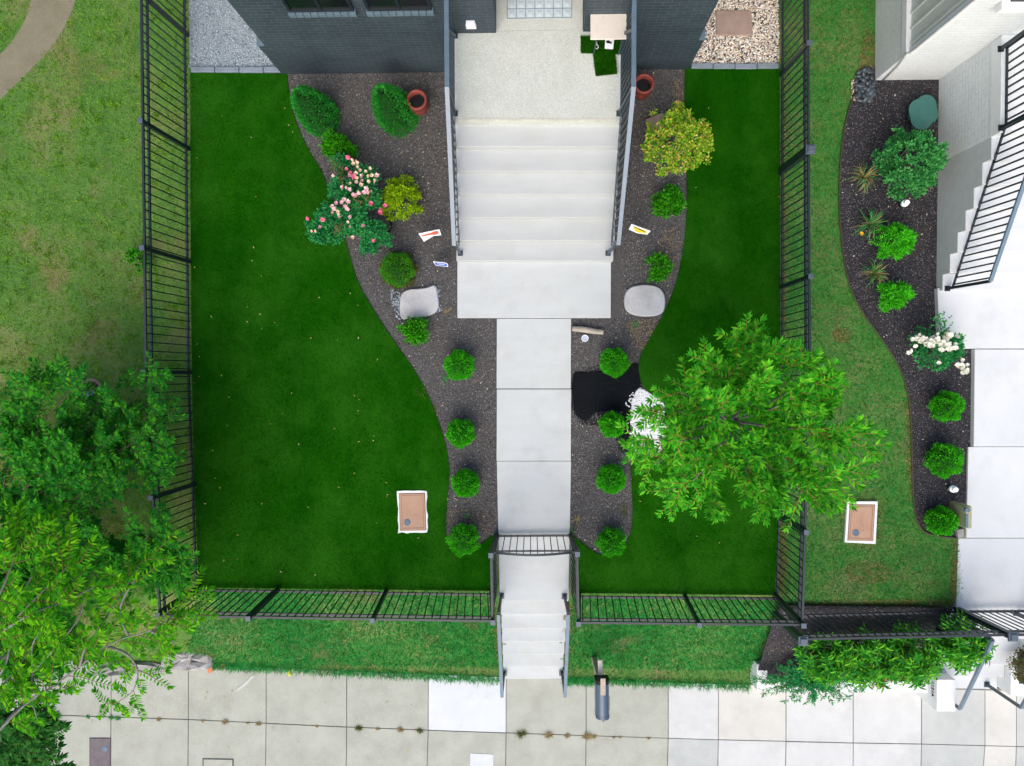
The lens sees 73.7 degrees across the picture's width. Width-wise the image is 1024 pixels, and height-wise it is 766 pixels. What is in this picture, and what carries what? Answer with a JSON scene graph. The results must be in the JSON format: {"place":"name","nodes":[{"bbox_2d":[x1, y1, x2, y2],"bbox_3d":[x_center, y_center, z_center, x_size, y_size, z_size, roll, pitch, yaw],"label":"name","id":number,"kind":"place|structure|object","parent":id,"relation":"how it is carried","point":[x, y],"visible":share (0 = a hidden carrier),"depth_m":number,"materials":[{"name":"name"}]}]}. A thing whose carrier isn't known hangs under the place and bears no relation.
{"place":"outdoors","nodes":[
{"label":"outdoors","id":0,"kind":"place"},
{"bbox_2d":[0,0,74,97],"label":"path","id":1,"kind":"structure","parent":0,"point":[42,27],"depth_m":10.88,"materials":[{"name":"beige concrete"}]},
{"bbox_2d":[188,0,274,67],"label":"grey gravel","id":2,"kind":"structure","parent":0,"point":[217,31],"depth_m":10.79,"materials":[{"name":"grey gravel"}]},
{"bbox_2d":[190,72,495,590],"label":"lawn","id":3,"kind":"structure","parent":0,"point":[352,373],"depth_m":10.87,"materials":[{"name":"green plant"}]},
{"bbox_2d":[397,490,427,532],"bbox_3d":[-1.581,2.047,10.874,0.496,0.084,0.688,0,91,2],"label":"utility box","id":4,"kind":"object","parent":3,"relation":"on","point":[412,512],"visible":1,"depth_m":10.84,"materials":[{"name":"white paint"}]},
{"bbox_2d":[0,0,1023,687],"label":"ground","id":5,"kind":"structure","parent":0,"point":[68,192],"depth_m":10.91,"materials":[{"name":"plant"}]},
{"bbox_2d":[0,591,92,699],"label":"sapling","id":6,"kind":"object","parent":5,"relation":"on","point":[7,671],"visible":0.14,"depth_m":10.25,"materials":[{"name":"green plant"}]},
{"bbox_2d":[0,487,113,626],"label":"sapling","id":7,"kind":"object","parent":5,"relation":"on","point":[25,572],"visible":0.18,"depth_m":9.82,"materials":[{"name":"green plant"}]},
{"bbox_2d":[0,418,125,543],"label":"sapling","id":8,"kind":"object","parent":5,"relation":"on","point":[65,472],"visible":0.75,"depth_m":9.41,"materials":[{"name":"green plant"}]},
{"bbox_2d":[0,353,127,476],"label":"sapling","id":9,"kind":"object","parent":5,"relation":"on","point":[20,408],"visible":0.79,"depth_m":9.35,"materials":[{"name":"green plant"}]},
{"bbox_2d":[0,0,201,663],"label":"meadow grass","id":10,"kind":"structure","parent":5,"relation":"on","point":[112,227],"depth_m":10.92,"materials":[{"name":"green plant"}]},
{"bbox_2d":[0,498,218,736],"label":"ash tree","id":11,"kind":"object","parent":5,"relation":"on","point":[32,619],"visible":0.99,"depth_m":6.73,"materials":[{"name":"green plant"}]},
{"bbox_2d":[53,501,199,600],"bbox_3d":[-5.165,2.341,9.969,1.771,2.065,1.444,0,91,2],"label":"sapling","id":12,"kind":"object","parent":5,"relation":"on","point":[167,574],"visible":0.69,"depth_m":9.43,"materials":[{"name":"green plant"}]},
{"bbox_2d":[68,351,188,500],"bbox_3d":[-5.387,0.581,10.088,1.812,1.761,2.107,0,91,2],"label":"sapling","id":13,"kind":"object","parent":5,"relation":"on","point":[139,461],"visible":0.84,"depth_m":9.52,"materials":[{"name":"green plant"}]},
{"bbox_2d":[137,0,192,374],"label":"metal fence","id":14,"kind":"object","parent":5,"relation":"on","point":[147,123],"visible":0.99,"depth_m":10.02,"materials":[{"name":"black metal"}]},
{"bbox_2d":[145,374,199,617],"bbox_3d":[-5.102,1.589,10.353,0.092,1.333,3.498,-2,91,2],"label":"metal fence","id":15,"kind":"object","parent":5,"relation":"on","point":[153,497],"visible":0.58,"depth_m":10.54,"materials":[{"name":"black metal"}]},
{"bbox_2d":[161,652,212,670],"bbox_3d":[-5.820,4.897,12.213,0.993,0.303,0.518,0,91,2],"label":"concrete rubble","id":16,"kind":"object","parent":5,"relation":"on","point":[185,661],"visible":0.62,"depth_m":12.11,"materials":[{"name":"grey concrete"}]},
{"bbox_2d":[161,588,494,624],"bbox_3d":[-2.627,3.338,10.326,4.825,1.334,0.071,0,91,2],"label":"metal fence","id":17,"kind":"object","parent":5,"relation":"on","point":[261,605],"visible":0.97,"depth_m":10.02,"materials":[{"name":"black metal"}]},
{"bbox_2d":[185,588,502,679],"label":"verge grass","id":18,"kind":"structure","parent":5,"relation":"on","point":[453,649],"depth_m":11.63,"materials":[{"name":"green plant"}]},
{"bbox_2d":[271,72,505,551],"bbox_3d":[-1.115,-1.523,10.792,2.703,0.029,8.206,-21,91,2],"label":"bark mulch","id":19,"kind":"object","parent":5,"relation":"on","point":[441,281],"visible":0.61,"depth_m":10.79,"materials":[{"name":"grey gravel"}]},
{"bbox_2d":[290,84,340,136],"bbox_3d":[-3.011,-4.174,10.378,0.704,0.846,0.686,0,91,2],"label":"dwarf spruce","id":20,"kind":"object","parent":19,"relation":"on","point":[313,109],"visible":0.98,"depth_m":10.35,"materials":[{"name":"green plant"}]},
{"bbox_2d":[318,127,358,161],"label":"box shrub","id":21,"kind":"object","parent":19,"relation":"on","point":[338,142],"visible":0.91,"depth_m":10.40,"materials":[{"name":"green plant"}]},
{"bbox_2d":[303,153,393,257],"bbox_3d":[-2.492,-2.691,10.380,1.366,0.884,1.540,0,91,2],"label":"rose bush","id":22,"kind":"object","parent":19,"relation":"on","point":[333,223],"visible":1,"depth_m":10.21,"materials":[{"name":"green plant"}]},
{"bbox_2d":[295,113,460,533],"bbox_3d":[-1.947,-1.073,10.825,0.692,0.017,7.276,-20,91,2],"label":"edging","id":23,"kind":"object","parent":19,"relation":"on","point":[367,287],"visible":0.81,"depth_m":10.83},
{"bbox_2d":[371,83,420,139],"bbox_3d":[-1.784,-4.175,10.350,0.714,0.849,0.730,0,91,2],"label":"dwarf spruce","id":24,"kind":"object","parent":19,"relation":"on","point":[392,110],"visible":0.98,"depth_m":10.31,"materials":[{"name":"green plant"}]},
{"bbox_2d":[379,249,418,290],"bbox_3d":[-1.769,-1.750,10.554,0.654,0.524,0.654,0,91,2],"label":"globe spruce","id":25,"kind":"object","parent":19,"relation":"on","point":[395,270],"visible":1,"depth_m":10.48,"materials":[{"name":"green plant"}]},
{"bbox_2d":[379,174,423,221],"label":"barberry bush","id":26,"kind":"object","parent":19,"relation":"on","point":[400,193],"visible":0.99,"depth_m":10.44,"materials":[{"name":"yellow plant"}]},
{"bbox_2d":[396,315,429,345],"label":"box shrub","id":27,"kind":"object","parent":19,"relation":"on","point":[409,328],"visible":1,"depth_m":10.54,"materials":[{"name":"green plant"}]},
{"bbox_2d":[406,89,428,115],"bbox_3d":[-1.444,-4.310,10.556,0.316,0.385,0.316,0,91,2],"label":"flower pot","id":28,"kind":"object","parent":19,"relation":"on","point":[417,99],"visible":0.97,"depth_m":10.47,"materials":[{"name":"ceramic"}]},
{"bbox_2d":[400,285,438,319],"bbox_3d":[-1.470,-1.272,10.798,0.641,0.100,0.466,-9,91,2],"label":"stone slab","id":29,"kind":"object","parent":19,"relation":"on","point":[422,302],"depth_m":10.75,"materials":[{"name":"stone"}]},
{"bbox_2d":[443,349,474,380],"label":"globe shrub","id":30,"kind":"object","parent":19,"relation":"on","point":[454,370],"visible":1,"depth_m":10.49,"materials":[{"name":"green plant"}]},
{"bbox_2d":[445,418,475,448],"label":"globe shrub","id":31,"kind":"object","parent":19,"relation":"on","point":[460,433],"visible":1,"depth_m":10.50,"materials":[{"name":"green plant"}]},
{"bbox_2d":[445,522,480,557],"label":"globe shrub","id":32,"kind":"object","parent":19,"relation":"on","point":[464,539],"visible":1,"depth_m":10.55,"materials":[{"name":"green plant"}]},
{"bbox_2d":[451,468,480,497],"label":"globe shrub","id":33,"kind":"object","parent":19,"relation":"on","point":[465,483],"visible":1,"depth_m":10.52,"materials":[{"name":"green plant"}]},
{"bbox_2d":[228,0,718,73],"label":"brick house","id":34,"kind":"structure","parent":5,"relation":"on","point":[340,36],"depth_m":9.43,"materials":[{"name":"grey brick"}]},
{"bbox_2d":[281,0,356,17],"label":"window","id":35,"kind":"structure","parent":34,"relation":"in","point":[296,8],"depth_m":8.76,"materials":[{"name":"black glass"}]},
{"bbox_2d":[363,0,433,16],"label":"window","id":36,"kind":"structure","parent":34,"relation":"in","point":[374,8],"depth_m":8.74,"materials":[{"name":"black glass"}]},
{"bbox_2d":[488,533,497,618],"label":"gate side panel","id":37,"kind":"structure","parent":5,"relation":"on","point":[491,554],"depth_m":9.87,"materials":[{"name":"black paint"}]},
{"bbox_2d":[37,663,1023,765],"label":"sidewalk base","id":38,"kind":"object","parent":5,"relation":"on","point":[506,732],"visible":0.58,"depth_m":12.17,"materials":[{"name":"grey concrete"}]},
{"bbox_2d":[0,681,76,765],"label":"street tree","id":39,"kind":"object","parent":38,"relation":"on","point":[18,747],"visible":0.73,"depth_m":8.40,"materials":[{"name":"green plant"}]},
{"bbox_2d":[89,738,110,765],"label":"ground cover plate","id":40,"kind":"object","parent":38,"relation":"on","point":[100,753],"visible":1,"depth_m":12.34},
{"bbox_2d":[917,673,955,710],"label":"number pillar","id":41,"kind":"structure","parent":38,"relation":"on","point":[940,695],"depth_m":11.33,"materials":[{"name":"white paint"}]},
{"bbox_2d":[501,601,565,678],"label":"front steps","id":42,"kind":"structure","parent":5,"relation":"on","point":[533,634],"depth_m":11.41,"materials":[{"name":"concrete"}]},
{"bbox_2d":[497,318,570,600],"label":"walkway","id":43,"kind":"structure","parent":5,"relation":"on","point":[534,460],"depth_m":10.78,"materials":[{"name":"concrete"}]},
{"bbox_2d":[494,534,578,555],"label":"metal gate","id":44,"kind":"structure","parent":43,"relation":"on","point":[504,552],"depth_m":9.88,"materials":[{"name":"black metal"}]},
{"bbox_2d":[455,30,620,317],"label":"porch steps","id":45,"kind":"structure","parent":5,"relation":"on","point":[537,125],"depth_m":9.99,"materials":[{"name":"concrete"}]},
{"bbox_2d":[444,0,462,255],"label":"stair railing","id":46,"kind":"object","parent":45,"relation":"on","point":[450,34],"visible":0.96,"depth_m":9.08,"materials":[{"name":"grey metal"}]},
{"bbox_2d":[580,35,620,53],"bbox_3d":[1.225,-4.657,9.405,0.600,0.040,0.290,0,91,2],"label":"turf mat","id":47,"kind":"object","parent":45,"relation":"on","point":[587,45],"visible":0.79,"depth_m":9.41,"materials":[{"name":"green plastic"}]},
{"bbox_2d":[592,50,617,75],"bbox_3d":[1.278,-4.400,9.394,0.344,0.040,0.364,-8,91,2],"label":"turf mat","id":48,"kind":"object","parent":45,"relation":"on","point":[605,63],"visible":1,"depth_m":9.39,"materials":[{"name":"green plastic"}]},
{"bbox_2d":[590,14,626,54],"bbox_3d":[1.273,-4.697,9.195,0.473,0.460,0.360,0,91,2],"label":"side table","id":49,"kind":"object","parent":45,"relation":"on","point":[607,26],"visible":1,"depth_m":8.97,"materials":[{"name":"paint"}]},
{"bbox_2d":[605,0,636,255],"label":"stair railing","id":50,"kind":"object","parent":45,"relation":"on","point":[630,96],"visible":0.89,"depth_m":8.99,"materials":[{"name":"black metal"}]},
{"bbox_2d":[569,533,579,620],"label":"gate side panel","id":51,"kind":"structure","parent":5,"relation":"on","point":[576,556],"depth_m":9.90,"materials":[{"name":"black paint"}]},
{"bbox_2d":[591,655,609,721],"bbox_3d":[1.451,4.898,11.342,0.240,1.206,0.883,0,91,2],"label":"mailbox","id":52,"kind":"object","parent":5,"relation":"on","point":[602,696],"visible":0.98,"depth_m":10.79,"materials":[{"name":"grey metal"}]},
{"bbox_2d":[561,69,686,554],"bbox_3d":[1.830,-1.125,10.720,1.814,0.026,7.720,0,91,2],"label":"bark mulch","id":53,"kind":"object","parent":5,"relation":"on","point":[612,323],"visible":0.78,"depth_m":10.72,"materials":[{"name":"grey gravel"}]},
{"bbox_2d":[572,363,640,450],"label":"black granules","id":54,"kind":"object","parent":53,"relation":"on","point":[606,392],"visible":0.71,"depth_m":10.75,"materials":[{"name":"black gravel"}]},
{"bbox_2d":[594,527,625,557],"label":"globe shrub","id":55,"kind":"object","parent":53,"relation":"on","point":[610,541],"visible":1,"depth_m":10.48,"materials":[{"name":"green plant"}]},
{"bbox_2d":[596,463,626,493],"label":"globe shrub","id":56,"kind":"object","parent":53,"relation":"on","point":[610,478],"visible":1,"depth_m":10.46,"materials":[{"name":"green plant"}]},
{"bbox_2d":[598,411,625,437],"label":"globe shrub","id":57,"kind":"object","parent":53,"relation":"on","point":[607,423],"visible":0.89,"depth_m":10.44,"materials":[{"name":"green plant"}]},
{"bbox_2d":[600,346,629,377],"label":"globe shrub","id":58,"kind":"object","parent":53,"relation":"on","point":[609,359],"visible":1,"depth_m":10.42,"materials":[{"name":"green plant"}]},
{"bbox_2d":[624,285,664,316],"bbox_3d":[2.075,-1.290,10.701,0.639,0.100,0.498,0,91,2],"label":"stone slab","id":59,"kind":"object","parent":53,"relation":"on","point":[645,300],"depth_m":10.65,"materials":[{"name":"stone"}]},
{"bbox_2d":[644,251,673,283],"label":"box shrub","id":60,"kind":"object","parent":53,"relation":"on","point":[665,270],"visible":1,"depth_m":10.46,"materials":[{"name":"green plant"}]},
{"bbox_2d":[649,183,686,218],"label":"box shrub","id":61,"kind":"object","parent":53,"relation":"on","point":[669,199],"visible":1,"depth_m":10.37,"materials":[{"name":"green plant"}]},
{"bbox_2d":[640,100,714,176],"bbox_3d":[2.419,-3.595,10.046,1.066,1.238,1.128,-23,91,2],"label":"maple bush","id":62,"kind":"object","parent":53,"relation":"on","point":[693,128],"visible":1,"depth_m":9.85,"materials":[{"name":"yellow plant"}]},
{"bbox_2d":[563,593,777,689],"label":"verge grass","id":63,"kind":"structure","parent":5,"relation":"on","point":[621,656],"depth_m":11.50,"materials":[{"name":"green plant"}]},
{"bbox_2d":[576,593,800,627],"bbox_3d":[2.519,3.367,10.186,3.207,1.334,0.078,0,91,2],"label":"metal fence","id":64,"kind":"object","parent":5,"relation":"on","point":[697,621],"visible":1,"depth_m":9.77,"materials":[{"name":"black metal"}]},
{"bbox_2d":[692,0,779,63],"bbox_3d":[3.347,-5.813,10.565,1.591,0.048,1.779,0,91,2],"label":"tan pebbles","id":65,"kind":"object","parent":5,"relation":"on","point":[762,37],"visible":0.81,"depth_m":10.56,"materials":[{"name":"beige gravel"}]},
{"bbox_2d":[715,10,751,35],"bbox_3d":[3.430,-5.562,10.570,0.565,0.055,0.390,0,91,2],"label":"stepping stone","id":66,"kind":"object","parent":65,"relation":"on","point":[733,22],"visible":1,"depth_m":10.54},
{"bbox_2d":[773,372,810,628],"bbox_3d":[4.121,1.601,10.102,0.123,1.333,3.584,1,91,2],"label":"metal fence","id":67,"kind":"object","parent":5,"relation":"on","point":[803,530],"visible":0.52,"depth_m":9.75,"materials":[{"name":"black metal"}]},
{"bbox_2d":[778,0,815,369],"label":"metal fence","id":68,"kind":"object","parent":5,"relation":"on","point":[806,152],"visible":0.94,"depth_m":9.69,"materials":[{"name":"black metal"}]},
{"bbox_2d":[750,660,927,691],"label":"planter wall","id":69,"kind":"structure","parent":5,"relation":"on","point":[764,686],"depth_m":11.63,"materials":[{"name":"white paint"}]},
{"bbox_2d":[758,606,953,679],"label":"dark bark mulch","id":70,"kind":"object","parent":5,"relation":"on","point":[900,608],"visible":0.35,"depth_m":11.02,"materials":[{"name":"black wood"}]},
{"bbox_2d":[749,654,865,706],"bbox_3d":[4.981,4.927,11.336,2.018,0.334,0.991,0,91,2],"label":"juniper","id":71,"kind":"object","parent":70,"relation":"on","point":[792,678],"visible":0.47,"depth_m":11.35,"materials":[{"name":"green plant"}]},
{"bbox_2d":[792,632,856,688],"bbox_3d":[4.896,4.309,10.734,0.974,1.049,0.924,0,91,2],"label":"oleander","id":72,"kind":"object","parent":70,"relation":"on","point":[825,669],"visible":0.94,"depth_m":10.52,"materials":[{"name":"green plant"}]},
{"bbox_2d":[840,622,905,692],"bbox_3d":[5.597,4.290,10.722,1.064,1.022,1.108,0,91,2],"label":"oleander","id":73,"kind":"object","parent":70,"relation":"on","point":[869,656],"visible":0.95,"depth_m":10.48,"materials":[{"name":"green plant"}]},
{"bbox_2d":[773,606,1017,645],"bbox_3d":[5.552,3.582,10.144,3.028,1.256,0.164,-2,91,2],"label":"metal fence","id":74,"kind":"object","parent":70,"relation":"on","point":[803,639],"visible":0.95,"depth_m":9.91,"materials":[{"name":"black metal"}]},
{"bbox_2d":[879,619,946,689],"bbox_3d":[6.234,4.224,10.671,1.039,1.012,1.052,0,91,2],"label":"oleander","id":75,"kind":"object","parent":70,"relation":"on","point":[918,665],"visible":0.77,"depth_m":10.46,"materials":[{"name":"green plant"}]},
{"bbox_2d":[920,608,997,675],"bbox_3d":[6.790,3.927,10.464,1.014,1.012,0.976,-27,90,2],"label":"oleander","id":76,"kind":"object","parent":70,"relation":"on","point":[957,652],"visible":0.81,"depth_m":10.23,"materials":[{"name":"green plant"}]},
{"bbox_2d":[840,66,976,536],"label":"dark bark mulch","id":77,"kind":"object","parent":5,"relation":"on","point":[895,266],"visible":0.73,"depth_m":10.59,"materials":[{"name":"black wood"}]},
{"bbox_2d":[868,221,917,260],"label":"cypress shrub","id":78,"kind":"object","parent":77,"relation":"on","point":[903,243],"visible":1,"depth_m":10.27,"materials":[{"name":"green plant"}]},
{"bbox_2d":[875,280,916,312],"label":"cypress shrub","id":79,"kind":"object","parent":77,"relation":"on","point":[902,293],"visible":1,"depth_m":10.32,"materials":[{"name":"green plant"}]},
{"bbox_2d":[839,91,957,538],"bbox_3d":[5.749,-0.979,10.598,0.783,0.021,7.177,-13,91,2],"label":"bed edging","id":80,"kind":"object","parent":77,"relation":"on","point":[922,529],"visible":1,"depth_m":10.60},
{"bbox_2d":[871,125,950,201],"bbox_3d":[5.881,-3.227,10.034,1.023,1.090,1.090,0,91,2],"label":"laurel bush","id":81,"kind":"object","parent":77,"relation":"on","point":[931,154],"visible":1,"depth_m":9.89,"materials":[{"name":"green plant"}]},
{"bbox_2d":[908,95,937,129],"bbox_3d":[6.229,-4.099,10.439,0.442,0.250,0.511,-13,91,2],"label":"valve cover","id":82,"kind":"object","parent":77,"relation":"on","point":[923,112],"visible":0.99,"depth_m":10.32,"materials":[{"name":"green plastic"}]},
{"bbox_2d":[906,311,969,374],"bbox_3d":[6.271,-0.604,10.167,1.060,0.921,0.793,23,92,1],"label":"rose bush","id":83,"kind":"object","parent":77,"relation":"on","point":[949,340],"visible":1,"depth_m":9.90,"materials":[{"name":"green plant"}]},
{"bbox_2d":[924,505,958,536],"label":"globe shrub","id":84,"kind":"object","parent":77,"relation":"on","point":[943,521],"visible":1,"depth_m":10.35,"materials":[{"name":"green plant"}]},
{"bbox_2d":[922,442,964,479],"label":"globe shrub","id":85,"kind":"object","parent":77,"relation":"on","point":[944,459],"visible":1,"depth_m":10.33,"materials":[{"name":"green plant"}]},
{"bbox_2d":[927,389,965,422],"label":"globe shrub","id":86,"kind":"object","parent":77,"relation":"on","point":[943,406],"visible":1,"depth_m":10.30,"materials":[{"name":"green plant"}]},
{"bbox_2d":[875,0,1023,81],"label":"white house","id":87,"kind":"structure","parent":5,"relation":"on","point":[926,39],"depth_m":9.46,"materials":[{"name":"paint"}]},
{"bbox_2d":[926,610,1023,695],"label":"white front steps","id":88,"kind":"structure","parent":5,"relation":"on","point":[996,673],"depth_m":11.40,"materials":[{"name":"concrete"}]},
{"bbox_2d":[934,288,1023,609],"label":"neighbour walkway","id":89,"kind":"structure","parent":5,"relation":"on","point":[989,325],"depth_m":10.57,"materials":[{"name":"white concrete"}]},
{"bbox_2d":[967,609,1023,635],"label":"metal fence","id":90,"kind":"object","parent":89,"relation":"on","point":[1019,631],"visible":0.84,"depth_m":10.35,"materials":[{"name":"black metal"}]},
{"bbox_2d":[936,35,1023,290],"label":"white porch steps","id":91,"kind":"structure","parent":5,"relation":"on","point":[971,113],"depth_m":9.87,"materials":[{"name":"concrete"}]},
{"bbox_2d":[945,30,1023,290],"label":"stair railing","id":92,"kind":"object","parent":91,"relation":"on","point":[1007,45],"visible":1,"depth_m":9.13,"materials":[{"name":"black metal"}]},
{"bbox_2d":[0,661,1023,765],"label":"sidewalk","id":93,"kind":"structure","parent":0,"point":[871,724],"depth_m":12.13,"materials":[{"name":"grey concrete"}]},
{"bbox_2d":[212,662,499,687],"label":"edge grass","id":94,"kind":"structure","parent":93,"relation":"on","point":[429,676],"depth_m":12.18,"materials":[{"name":"green plant"}]},
{"bbox_2d":[561,674,751,693],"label":"edge grass","id":95,"kind":"structure","parent":93,"relation":"on","point":[616,681],"depth_m":12.04,"materials":[{"name":"green plant"}]},
{"bbox_2d":[507,0,571,18],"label":"doormat","id":96,"kind":"object","parent":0,"point":[521,9],"visible":1,"depth_m":9.43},
{"bbox_2d":[572,67,780,595],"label":"lawn","id":97,"kind":"structure","parent":0,"point":[719,262],"depth_m":10.66,"materials":[{"name":"green plant"}]},
{"bbox_2d":[614,311,891,532],"bbox_3d":[2.804,0.773,8.790,2.682,4.016,2.843,-41,90,2],"label":"young tree","id":98,"kind":"object","parent":97,"relation":"on","point":[761,448],"visible":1,"depth_m":7.98,"materials":[{"name":"green plant"}]},
{"bbox_2d":[775,0,963,606],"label":"neighbour lawn grass","id":99,"kind":"structure","parent":0,"point":[857,356],"depth_m":10.65,"materials":[{"name":"green plant"}]},
{"bbox_2d":[843,501,877,543],"bbox_3d":[5.450,2.178,10.685,0.501,0.084,0.668,0,91,2],"label":"utility box","id":100,"kind":"object","parent":99,"relation":"on","point":[860,524],"visible":0.98,"depth_m":10.65,"materials":[{"name":"white paint"}]},
{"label":"white gravel bed","id":101,"kind":"structure","parent":0,"visible":0},
{"bbox_2d":[630,388,665,454],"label":"white pebbles","id":102,"kind":"object","parent":101,"relation":"on","point":[641,394],"visible":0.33,"depth_m":10.72,"materials":[{"name":"white stone"}]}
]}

